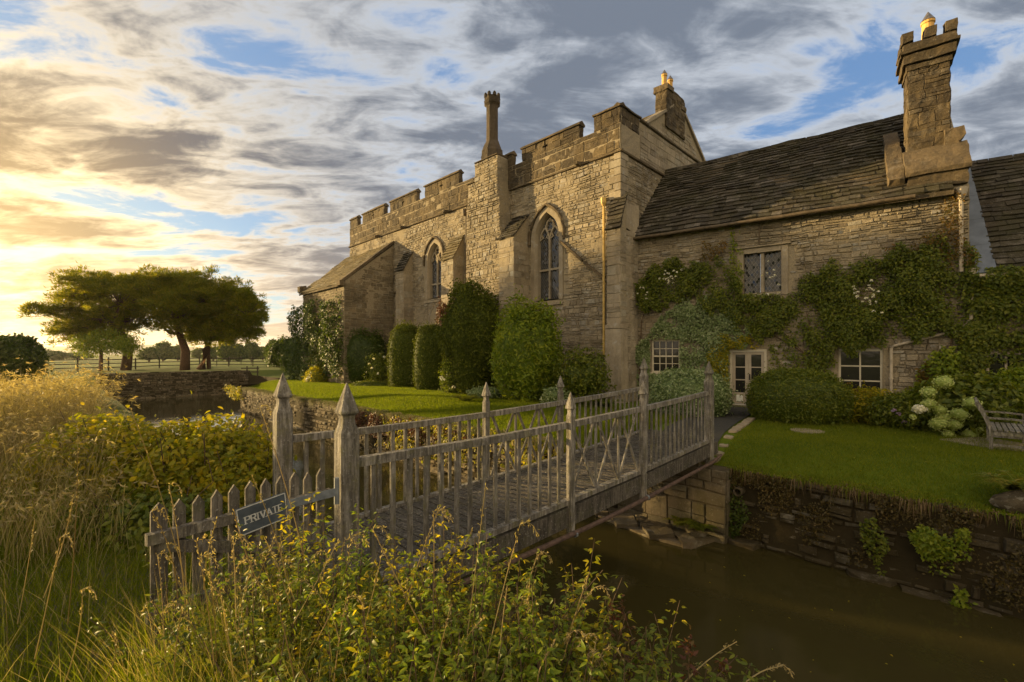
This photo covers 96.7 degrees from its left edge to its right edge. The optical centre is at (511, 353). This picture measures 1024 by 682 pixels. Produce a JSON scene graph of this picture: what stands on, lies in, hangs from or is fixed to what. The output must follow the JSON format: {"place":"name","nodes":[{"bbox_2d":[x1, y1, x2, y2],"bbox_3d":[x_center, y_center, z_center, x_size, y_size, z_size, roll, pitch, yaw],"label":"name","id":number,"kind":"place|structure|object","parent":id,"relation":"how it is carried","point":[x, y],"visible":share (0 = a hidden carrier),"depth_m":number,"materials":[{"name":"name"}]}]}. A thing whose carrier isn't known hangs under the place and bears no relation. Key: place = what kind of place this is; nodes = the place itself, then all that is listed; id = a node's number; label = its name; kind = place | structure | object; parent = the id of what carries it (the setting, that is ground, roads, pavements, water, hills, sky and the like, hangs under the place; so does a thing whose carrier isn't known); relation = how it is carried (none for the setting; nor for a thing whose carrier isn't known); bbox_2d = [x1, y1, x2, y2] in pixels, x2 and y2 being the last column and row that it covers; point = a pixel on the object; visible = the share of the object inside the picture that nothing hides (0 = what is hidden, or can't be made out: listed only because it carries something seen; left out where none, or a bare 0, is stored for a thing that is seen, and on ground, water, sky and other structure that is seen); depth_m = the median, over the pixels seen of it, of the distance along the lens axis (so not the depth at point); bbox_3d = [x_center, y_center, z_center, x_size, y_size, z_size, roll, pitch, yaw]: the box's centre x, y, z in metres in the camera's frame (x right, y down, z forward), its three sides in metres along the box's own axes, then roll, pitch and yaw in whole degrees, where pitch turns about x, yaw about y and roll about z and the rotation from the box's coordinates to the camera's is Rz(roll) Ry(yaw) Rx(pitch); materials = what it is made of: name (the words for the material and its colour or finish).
{"place":"outdoors","nodes":[
{"label":"outdoors","id":0,"kind":"place"},
{"bbox_2d":[0,355,160,567],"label":"tall dry grass","id":1,"kind":"structure","parent":0,"point":[16,396],"depth_m":5.67,"materials":[{"name":"beige plant"}]},
{"bbox_2d":[2,354,291,393],"bbox_3d":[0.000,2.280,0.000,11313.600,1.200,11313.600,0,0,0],"label":"field","id":2,"kind":"structure","parent":0,"point":[269,371],"depth_m":56.68,"materials":[{"name":"green plant"}]},
{"bbox_2d":[14,260,154,370],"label":"pine tree","id":3,"kind":"object","parent":2,"relation":"on","point":[92,296],"visible":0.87,"depth_m":45.33,"materials":[{"name":"green plant"}]},
{"bbox_2d":[66,323,144,370],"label":"ash tree","id":4,"kind":"object","parent":2,"relation":"on","point":[117,345],"visible":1,"depth_m":43.58,"materials":[{"name":"green plant"}]},
{"bbox_2d":[109,263,224,369],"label":"pine tree","id":5,"kind":"object","parent":2,"relation":"on","point":[153,279],"visible":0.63,"depth_m":45.99,"materials":[{"name":"green plant"}]},
{"bbox_2d":[152,263,270,369],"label":"pine tree","id":6,"kind":"object","parent":2,"relation":"on","point":[233,312],"visible":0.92,"depth_m":46.88,"materials":[{"name":"green plant"}]},
{"bbox_2d":[0,521,305,681],"bbox_3d":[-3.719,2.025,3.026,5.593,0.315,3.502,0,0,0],"label":"bank grass","id":7,"kind":"structure","parent":0,"point":[80,646],"depth_m":3.57,"materials":[{"name":"plant"}]},
{"bbox_2d":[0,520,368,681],"bbox_3d":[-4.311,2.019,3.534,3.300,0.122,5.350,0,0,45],"label":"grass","id":8,"kind":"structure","parent":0,"point":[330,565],"depth_m":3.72,"materials":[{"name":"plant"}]},
{"bbox_2d":[0,392,413,681],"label":"ground","id":9,"kind":"structure","parent":0,"point":[121,407],"depth_m":4.98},
{"bbox_2d":[0,332,54,382],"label":"hawthorn","id":10,"kind":"object","parent":9,"relation":"on","point":[28,348],"visible":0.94,"depth_m":17.27,"materials":[{"name":"green plant"}]},
{"bbox_2d":[0,400,141,569],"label":"green undergrowth","id":11,"kind":"object","parent":9,"relation":"on","point":[33,512],"visible":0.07,"depth_m":4.75,"materials":[{"name":"green plant"}]},
{"bbox_2d":[0,402,190,508],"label":"dog rose","id":12,"kind":"object","parent":9,"relation":"on","point":[105,422],"visible":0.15,"depth_m":5.89,"materials":[{"name":"green plant"}]},
{"bbox_2d":[17,476,227,557],"bbox_3d":[-4.031,2.159,5.090,2.287,1.449,1.504,0,0,0],"label":"bramble","id":13,"kind":"object","parent":9,"relation":"on","point":[139,515],"visible":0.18,"depth_m":4.92,"materials":[{"name":"green plant"}]},
{"bbox_2d":[0,498,303,681],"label":"dry grass stems","id":14,"kind":"object","parent":9,"relation":"on","point":[17,569],"visible":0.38,"depth_m":3.56,"materials":[{"name":"yellow plant"}]},
{"bbox_2d":[80,390,296,516],"bbox_3d":[-4.332,1.722,6.232,2.750,2.424,2.390,0,0,0],"label":"dog rose","id":15,"kind":"object","parent":9,"relation":"on","point":[181,462],"visible":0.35,"depth_m":5.78,"materials":[{"name":"green plant"}]},
{"bbox_2d":[88,566,296,681],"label":"wild plant","id":16,"kind":"object","parent":9,"relation":"on","point":[145,659],"visible":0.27,"depth_m":2.34,"materials":[{"name":"green plant"}]},
{"bbox_2d":[160,583,277,681],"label":"wild plant","id":17,"kind":"object","parent":9,"relation":"on","point":[209,646],"visible":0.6,"depth_m":2.25,"materials":[{"name":"green plant"}]},
{"bbox_2d":[145,468,338,653],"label":"picket gate","id":18,"kind":"structure","parent":9,"relation":"on","point":[199,525],"depth_m":3.32,"materials":[{"name":"weathered wood"},{"name":"galvanised steel"}]},
{"bbox_2d":[235,492,287,534],"bbox_3d":[-1.922,1.238,3.514,0.014,0.258,0.393,0,0,38],"label":"private sign","id":19,"kind":"object","parent":18,"relation":"attached to","point":[252,517],"visible":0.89,"depth_m":3.50,"materials":[{"name":"grey wood"}]},
{"bbox_2d":[186,441,301,527],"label":"dog rose","id":20,"kind":"object","parent":9,"relation":"on","point":[239,479],"visible":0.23,"depth_m":5.61,"materials":[{"name":"green plant"}]},
{"bbox_2d":[140,522,356,681],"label":"wild plant","id":21,"kind":"object","parent":9,"relation":"on","point":[168,629],"visible":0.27,"depth_m":2.49,"materials":[{"name":"green plant"}]},
{"bbox_2d":[167,590,390,681],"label":"wild plant","id":22,"kind":"object","parent":9,"relation":"on","point":[280,658],"visible":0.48,"depth_m":2.04,"materials":[{"name":"green plant"}]},
{"bbox_2d":[236,546,344,681],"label":"wild plant","id":23,"kind":"object","parent":9,"relation":"on","point":[287,621],"visible":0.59,"depth_m":2.19,"materials":[{"name":"green plant"}]},
{"bbox_2d":[249,492,331,637],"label":"wild plant","id":24,"kind":"object","parent":9,"relation":"on","point":[290,552],"visible":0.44,"depth_m":2.90,"materials":[{"name":"green plant"}]},
{"bbox_2d":[205,527,432,676],"bbox_3d":[-1.067,1.516,2.692,0.633,1.114,1.116,0,0,33],"label":"wild plant","id":25,"kind":"object","parent":9,"relation":"on","point":[291,578],"visible":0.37,"depth_m":2.47,"materials":[{"name":"green plant"}]},
{"bbox_2d":[240,562,402,681],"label":"wild plant","id":26,"kind":"object","parent":9,"relation":"on","point":[352,649],"visible":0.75,"depth_m":2.04,"materials":[{"name":"green plant"}]},
{"bbox_2d":[277,511,380,660],"bbox_3d":[-1.116,1.514,2.849,0.544,1.156,1.008,0,0,-20],"label":"wild plant","id":27,"kind":"object","parent":9,"relation":"on","point":[343,566],"visible":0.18,"depth_m":2.74,"materials":[{"name":"green plant"}]},
{"bbox_2d":[249,534,428,680],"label":"wild plant","id":28,"kind":"object","parent":9,"relation":"on","point":[325,591],"visible":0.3,"depth_m":2.38,"materials":[{"name":"green plant"}]},
{"bbox_2d":[27,523,672,681],"bbox_3d":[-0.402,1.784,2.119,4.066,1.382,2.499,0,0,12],"label":"bush","id":29,"kind":"object","parent":9,"relation":"on","point":[220,632],"visible":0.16,"depth_m":2.33,"materials":[{"name":"green plant"}]},
{"bbox_2d":[282,573,443,681],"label":"wild plant","id":30,"kind":"object","parent":9,"relation":"on","point":[390,629],"visible":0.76,"depth_m":1.94,"materials":[{"name":"green plant"}]},
{"bbox_2d":[277,548,450,681],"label":"wild plant","id":31,"kind":"object","parent":9,"relation":"on","point":[347,611],"visible":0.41,"depth_m":2.10,"materials":[{"name":"green plant"}]},
{"bbox_2d":[299,503,504,666],"bbox_3d":[-0.603,1.541,2.675,1.152,1.161,0.743,0,0,0],"label":"wild plant","id":32,"kind":"object","parent":9,"relation":"on","point":[360,568],"visible":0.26,"depth_m":2.58,"materials":[{"name":"green plant"}]},
{"bbox_2d":[263,613,546,681],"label":"wild plant","id":33,"kind":"object","parent":9,"relation":"on","point":[371,664],"visible":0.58,"depth_m":1.63,"materials":[{"name":"green plant"}]},
{"bbox_2d":[17,405,794,681],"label":"dry stalks","id":34,"kind":"object","parent":9,"relation":"on","point":[363,608],"visible":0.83,"depth_m":2.09,"materials":[{"name":"beige plant"}]},
{"bbox_2d":[375,565,491,681],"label":"wild plant","id":35,"kind":"object","parent":9,"relation":"on","point":[408,658],"visible":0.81,"depth_m":1.96,"materials":[{"name":"green plant"}]},
{"bbox_2d":[371,504,505,676],"bbox_3d":[-0.333,1.557,2.491,0.612,1.303,0.919,0,0,0],"label":"wild plant","id":36,"kind":"object","parent":9,"relation":"on","point":[413,617],"visible":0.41,"depth_m":2.39,"materials":[{"name":"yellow plant"}]},
{"bbox_2d":[334,550,544,681],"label":"wild plant","id":37,"kind":"object","parent":9,"relation":"on","point":[417,602],"visible":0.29,"depth_m":2.28,"materials":[{"name":"green plant"}]},
{"bbox_2d":[370,530,527,680],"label":"wild plant","id":38,"kind":"object","parent":9,"relation":"on","point":[460,621],"visible":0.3,"depth_m":2.22,"materials":[{"name":"green plant"}]},
{"bbox_2d":[380,534,518,680],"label":"wild plant","id":39,"kind":"object","parent":9,"relation":"on","point":[459,563],"visible":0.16,"depth_m":2.58,"materials":[{"name":"green plant"}]},
{"bbox_2d":[369,531,549,681],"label":"wild plant","id":40,"kind":"object","parent":9,"relation":"on","point":[455,620],"visible":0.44,"depth_m":1.99,"materials":[{"name":"green plant"}]},
{"bbox_2d":[332,578,595,681],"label":"wild plant","id":41,"kind":"object","parent":9,"relation":"on","point":[520,655],"visible":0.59,"depth_m":1.93,"materials":[{"name":"green plant"}]},
{"bbox_2d":[351,574,581,681],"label":"wild plant","id":42,"kind":"object","parent":9,"relation":"on","point":[474,658],"visible":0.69,"depth_m":1.76,"materials":[{"name":"green plant"}]},
{"bbox_2d":[399,544,546,678],"bbox_3d":[-0.113,1.612,2.426,0.798,1.297,0.646,0,0,23],"label":"wild plant","id":43,"kind":"object","parent":9,"relation":"on","point":[491,594],"visible":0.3,"depth_m":2.33,"materials":[{"name":"green plant"}]},
{"bbox_2d":[421,555,570,681],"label":"wild plant","id":44,"kind":"object","parent":9,"relation":"on","point":[487,595],"visible":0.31,"depth_m":2.13,"materials":[{"name":"green plant"}]},
{"bbox_2d":[398,568,607,681],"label":"wild plant","id":45,"kind":"object","parent":9,"relation":"on","point":[475,633],"visible":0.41,"depth_m":2.06,"materials":[{"name":"green plant"}]},
{"bbox_2d":[411,537,601,681],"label":"wild plant","id":46,"kind":"object","parent":9,"relation":"on","point":[496,630],"visible":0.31,"depth_m":2.16,"materials":[{"name":"green plant"}]},
{"bbox_2d":[418,627,613,681],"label":"wild plant","id":47,"kind":"object","parent":9,"relation":"on","point":[552,670],"visible":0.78,"depth_m":1.74,"materials":[{"name":"green plant"}]},
{"bbox_2d":[441,575,618,681],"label":"wild plant","id":48,"kind":"object","parent":9,"relation":"on","point":[456,676],"visible":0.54,"depth_m":1.70,"materials":[{"name":"green plant"}]},
{"bbox_2d":[469,550,598,681],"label":"wild plant","id":49,"kind":"object","parent":9,"relation":"on","point":[554,621],"visible":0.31,"depth_m":2.28,"materials":[{"name":"green plant"}]},
{"bbox_2d":[465,554,627,681],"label":"wild plant","id":50,"kind":"object","parent":9,"relation":"on","point":[546,599],"visible":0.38,"depth_m":2.22,"materials":[{"name":"green plant"}]},
{"bbox_2d":[476,617,683,681],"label":"wild plant","id":51,"kind":"object","parent":9,"relation":"on","point":[582,648],"visible":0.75,"depth_m":1.79,"materials":[{"name":"green plant"}]},
{"bbox_2d":[473,594,731,681],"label":"wild plant","id":52,"kind":"object","parent":9,"relation":"on","point":[693,653],"visible":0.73,"depth_m":2.04,"materials":[{"name":"green plant"}]},
{"bbox_2d":[559,567,687,681],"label":"wild plant","id":53,"kind":"object","parent":9,"relation":"on","point":[675,643],"visible":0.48,"depth_m":2.08,"materials":[{"name":"green plant"}]},
{"bbox_2d":[519,580,740,681],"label":"wild plant","id":54,"kind":"object","parent":9,"relation":"on","point":[560,658],"visible":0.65,"depth_m":1.92,"materials":[{"name":"green plant"}]},
{"bbox_2d":[565,563,723,681],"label":"wild plant","id":55,"kind":"object","parent":9,"relation":"on","point":[600,635],"visible":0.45,"depth_m":2.13,"materials":[{"name":"green plant"}]},
{"bbox_2d":[0,0,1023,347],"label":"sky","id":56,"kind":"structure","parent":0,"point":[245,138],"materials":[{"name":"blue"}]},
{"bbox_2d":[118,394,1023,681],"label":"moat water","id":57,"kind":"structure","parent":0,"point":[804,632],"depth_m":7.17,"materials":[{"name":"brown liquid"}]},
{"bbox_2d":[220,373,1023,619],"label":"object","id":58,"kind":"structure","parent":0,"point":[781,533],"depth_m":8.11,"materials":[{"name":"stone"}]},
{"bbox_2d":[92,370,248,400],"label":"moat wall","id":59,"kind":"structure","parent":58,"relation":"on","point":[150,385],"depth_m":41.79,"materials":[{"name":"stone"}]},
{"bbox_2d":[238,388,565,482],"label":"moat wall","id":60,"kind":"structure","parent":58,"relation":"on","point":[246,395],"depth_m":19.36,"materials":[{"name":"stone"}]},
{"bbox_2d":[365,409,583,469],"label":"wall ivy","id":61,"kind":"object","parent":60,"relation":"attached to","point":[525,456],"depth_m":14.43,"materials":[{"name":"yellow plant"}]},
{"bbox_2d":[595,508,714,548],"bbox_3d":[3.678,4.096,10.899,2.588,0.527,3.047,0,0,-42],"label":"stone ledge","id":62,"kind":"object","parent":58,"relation":"on","point":[668,533],"visible":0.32,"depth_m":9.99,"materials":[{"name":"grey stone"}]},
{"bbox_2d":[618,464,732,543],"bbox_3d":[3.766,3.402,10.661,0.685,1.902,2.670,0,0,-45],"label":"bridge abutment","id":63,"kind":"object","parent":62,"relation":"on","point":[702,496],"visible":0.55,"depth_m":9.98,"materials":[{"name":"stone"}]},
{"bbox_2d":[273,358,721,602],"bbox_3d":[0.879,1.353,7.745,1.929,2.505,9.225,0,0,45],"label":"footbridge","id":64,"kind":"object","parent":63,"relation":"on","point":[570,488],"visible":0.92,"depth_m":6.27,"materials":[{"name":"grey wood"}]},
{"bbox_2d":[728,475,1023,616],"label":"moat wall","id":65,"kind":"structure","parent":58,"relation":"on","point":[806,498],"depth_m":8.16,"materials":[{"name":"stone"}]},
{"bbox_2d":[859,517,889,576],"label":"wall ivy","id":66,"kind":"object","parent":65,"relation":"attached to","point":[870,541],"depth_m":7.97,"materials":[{"name":"green plant"}]},
{"bbox_2d":[728,470,1023,612],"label":"wall moss","id":67,"kind":"object","parent":65,"relation":"attached to","point":[894,500],"depth_m":7.78,"materials":[{"name":"green plant"}]},
{"bbox_2d":[907,524,972,576],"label":"wall ivy","id":68,"kind":"object","parent":65,"relation":"attached to","point":[930,545],"depth_m":7.35,"materials":[{"name":"green plant"}]},
{"bbox_2d":[256,387,1023,516],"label":"lawn","id":69,"kind":"structure","parent":0,"point":[722,440],"depth_m":9.34,"materials":[{"name":"green plant"}]},
{"bbox_2d":[297,241,394,383],"bbox_3d":[-12.310,-2.761,33.444,7.474,10.471,4.139,0,0,45],"label":"lean to annex","id":70,"kind":"object","parent":69,"relation":"on","point":[362,284],"visible":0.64,"depth_m":31.25,"materials":[{"name":"brown stone"}]},
{"bbox_2d":[283,293,343,380],"bbox_3d":[-14.364,-0.917,32.464,1.133,6.127,9.327,0,0,-45],"label":"pyracantha","id":71,"kind":"object","parent":70,"relation":"attached to","point":[325,353],"visible":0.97,"depth_m":32.10,"materials":[{"name":"green plant"}]},
{"bbox_2d":[333,324,388,382],"bbox_3d":[-10.329,0.073,31.161,4.332,4.723,4.036,0,0,0],"label":"viburnum","id":72,"kind":"object","parent":69,"relation":"on","point":[360,346],"visible":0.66,"depth_m":29.80,"materials":[{"name":"green plant"}]},
{"bbox_2d":[384,315,418,387],"bbox_3d":[-6.355,0.068,27.282,2.470,4.827,2.492,0,0,0],"label":"clipped yew","id":73,"kind":"object","parent":69,"relation":"on","point":[400,352],"visible":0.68,"depth_m":26.44,"materials":[{"name":"green plant"}]},
{"bbox_2d":[409,320,447,390],"bbox_3d":[-4.431,-0.018,25.111,2.282,5.052,2.292,0,0,0],"label":"clipped yew","id":74,"kind":"object","parent":69,"relation":"on","point":[426,357],"visible":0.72,"depth_m":24.34,"materials":[{"name":"green plant"}]},
{"bbox_2d":[243,379,689,448],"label":"hall lawn grass","id":75,"kind":"structure","parent":69,"relation":"on","point":[421,401],"depth_m":18.93,"materials":[{"name":"green plant"}]},
{"bbox_2d":[432,269,506,394],"bbox_3d":[-2.002,-0.820,23.504,4.018,6.870,4.454,0,0,0],"label":"spreading yew","id":76,"kind":"object","parent":69,"relation":"on","point":[465,333],"visible":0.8,"depth_m":22.12,"materials":[{"name":"green plant"}]},
{"bbox_2d":[348,70,705,402],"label":"great hall","id":77,"kind":"structure","parent":69,"relation":"on","point":[553,218],"depth_m":22.55,"materials":[{"name":"stone"}]},
{"bbox_2d":[423,236,443,302],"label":"window","id":78,"kind":"structure","parent":77,"relation":"in","point":[431,262],"depth_m":29.37,"materials":[{"name":"stone"}]},
{"bbox_2d":[528,203,564,306],"bbox_3d":[1.774,-4.875,22.420,2.370,5.029,0.498,0,0,45],"label":"window","id":79,"kind":"structure","parent":77,"relation":"in","point":[548,230],"depth_m":22.64,"materials":[{"name":"glass"}]},
{"bbox_2d":[486,283,568,401],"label":"rhododendron","id":80,"kind":"object","parent":69,"relation":"on","point":[526,349],"visible":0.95,"depth_m":18.61,"materials":[{"name":"green plant"}]},
{"bbox_2d":[550,340,616,398],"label":"shrub","id":81,"kind":"object","parent":69,"relation":"on","point":[583,376],"visible":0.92,"depth_m":17.72,"materials":[{"name":"green plant"}]},
{"bbox_2d":[649,363,737,416],"bbox_3d":[5.977,1.217,15.331,2.944,2.061,2.938,0,0,27],"label":"ivy mound","id":82,"kind":"object","parent":69,"relation":"on","point":[672,383],"visible":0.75,"depth_m":14.62,"materials":[{"name":"green plant"}]},
{"bbox_2d":[663,406,751,440],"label":"paved path","id":83,"kind":"structure","parent":69,"relation":"on","point":[722,425],"depth_m":13.36,"materials":[{"name":"grey stone"}]},
{"bbox_2d":[733,360,865,425],"bbox_3d":[8.711,1.253,13.809,3.132,2.140,3.297,0,0,0],"label":"box ball","id":84,"kind":"object","parent":69,"relation":"on","point":[802,396],"visible":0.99,"depth_m":12.98,"materials":[{"name":"green plant"}]},
{"bbox_2d":[633,12,977,406],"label":"manor wing","id":85,"kind":"structure","parent":69,"relation":"on","point":[794,210],"depth_m":16.43,"materials":[{"name":"beige stone"}]},
{"bbox_2d":[650,340,679,373],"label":"sash window","id":86,"kind":"structure","parent":85,"relation":"in","point":[665,353],"depth_m":19.45,"materials":[{"name":"beige paint"}]},
{"bbox_2d":[635,295,750,401],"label":"variegated ivy","id":87,"kind":"object","parent":85,"relation":"attached to","point":[692,324],"visible":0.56,"depth_m":18.49,"materials":[{"name":"green plant"}]},
{"bbox_2d":[705,333,759,402],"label":"golden creeper","id":88,"kind":"object","parent":85,"relation":"attached to","point":[723,353],"visible":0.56,"depth_m":17.76,"materials":[{"name":"green plant"}]},
{"bbox_2d":[733,352,747,403],"bbox_3d":[8.905,0.939,17.755,0.525,2.022,0.261,0,0,14],"label":"door","id":89,"kind":"structure","parent":85,"relation":"in","point":[740,359],"depth_m":17.75,"materials":[{"name":"paint"}]},
{"bbox_2d":[734,241,790,296],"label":"mullioned window","id":90,"kind":"structure","parent":85,"relation":"in","point":[777,256],"depth_m":17.24,"materials":[{"name":"glass"}]},
{"bbox_2d":[633,232,982,397],"bbox_3d":[9.683,-0.860,16.721,10.785,6.430,0.686,0,0,36],"label":"climbing rose","id":91,"kind":"object","parent":85,"relation":"attached to","point":[695,275],"visible":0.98,"depth_m":15.53,"materials":[{"name":"green plant"}]},
{"bbox_2d":[839,349,882,395],"bbox_3d":[11.939,0.715,15.611,1.280,1.725,0.848,0,0,9],"label":"casement window","id":92,"kind":"structure","parent":85,"relation":"in","point":[868,366],"depth_m":15.56,"materials":[{"name":"beige paint"}]},
{"bbox_2d":[882,190,977,268],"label":"red creeper","id":93,"kind":"object","parent":85,"relation":"attached to","point":[948,236],"visible":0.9,"depth_m":14.08,"materials":[{"name":"green plant"}]},
{"bbox_2d":[914,345,966,386],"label":"shrub","id":94,"kind":"object","parent":85,"relation":"attached to","point":[944,364],"visible":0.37,"depth_m":14.07,"materials":[{"name":"green plant"}]},
{"bbox_2d":[701,462,1023,532],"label":"green grass fringe","id":95,"kind":"object","parent":69,"relation":"on","point":[913,494],"depth_m":8.13,"materials":[{"name":"green plant"}]},
{"bbox_2d":[704,463,1023,533],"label":"dead grass fringe","id":96,"kind":"object","parent":69,"relation":"on","point":[926,503],"visible":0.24,"depth_m":8.00,"materials":[{"name":"plant"}]},
{"bbox_2d":[842,380,897,423],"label":"border shrub","id":97,"kind":"object","parent":69,"relation":"on","point":[870,393],"visible":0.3,"depth_m":13.18,"materials":[{"name":"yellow plant"}]},
{"bbox_2d":[854,390,930,430],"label":"border shrub","id":98,"kind":"object","parent":69,"relation":"on","point":[883,416],"visible":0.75,"depth_m":12.28,"materials":[{"name":"green plant"}]},
{"bbox_2d":[894,369,1023,438],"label":"hydrangea","id":99,"kind":"object","parent":69,"relation":"on","point":[947,402],"visible":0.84,"depth_m":11.16,"materials":[{"name":"green plant"}]},
{"bbox_2d":[942,437,1023,451],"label":"bench paving","id":100,"kind":"structure","parent":69,"relation":"on","point":[981,443],"depth_m":10.34,"materials":[{"name":"grey stone"}]},
{"bbox_2d":[973,397,1023,449],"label":"garden bench","id":101,"kind":"object","parent":100,"relation":"on","point":[991,431],"visible":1,"depth_m":9.64,"materials":[{"name":"grey wood"}]},
{"bbox_2d":[968,153,1023,375],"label":"side wing","id":102,"kind":"structure","parent":69,"relation":"on","point":[996,212],"depth_m":14.58,"materials":[{"name":"grey stone"}]},
{"bbox_2d":[954,263,1023,379],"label":"green creeper","id":103,"kind":"object","parent":102,"relation":"attached to","point":[974,345],"visible":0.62,"depth_m":13.51,"materials":[{"name":"green plant"}]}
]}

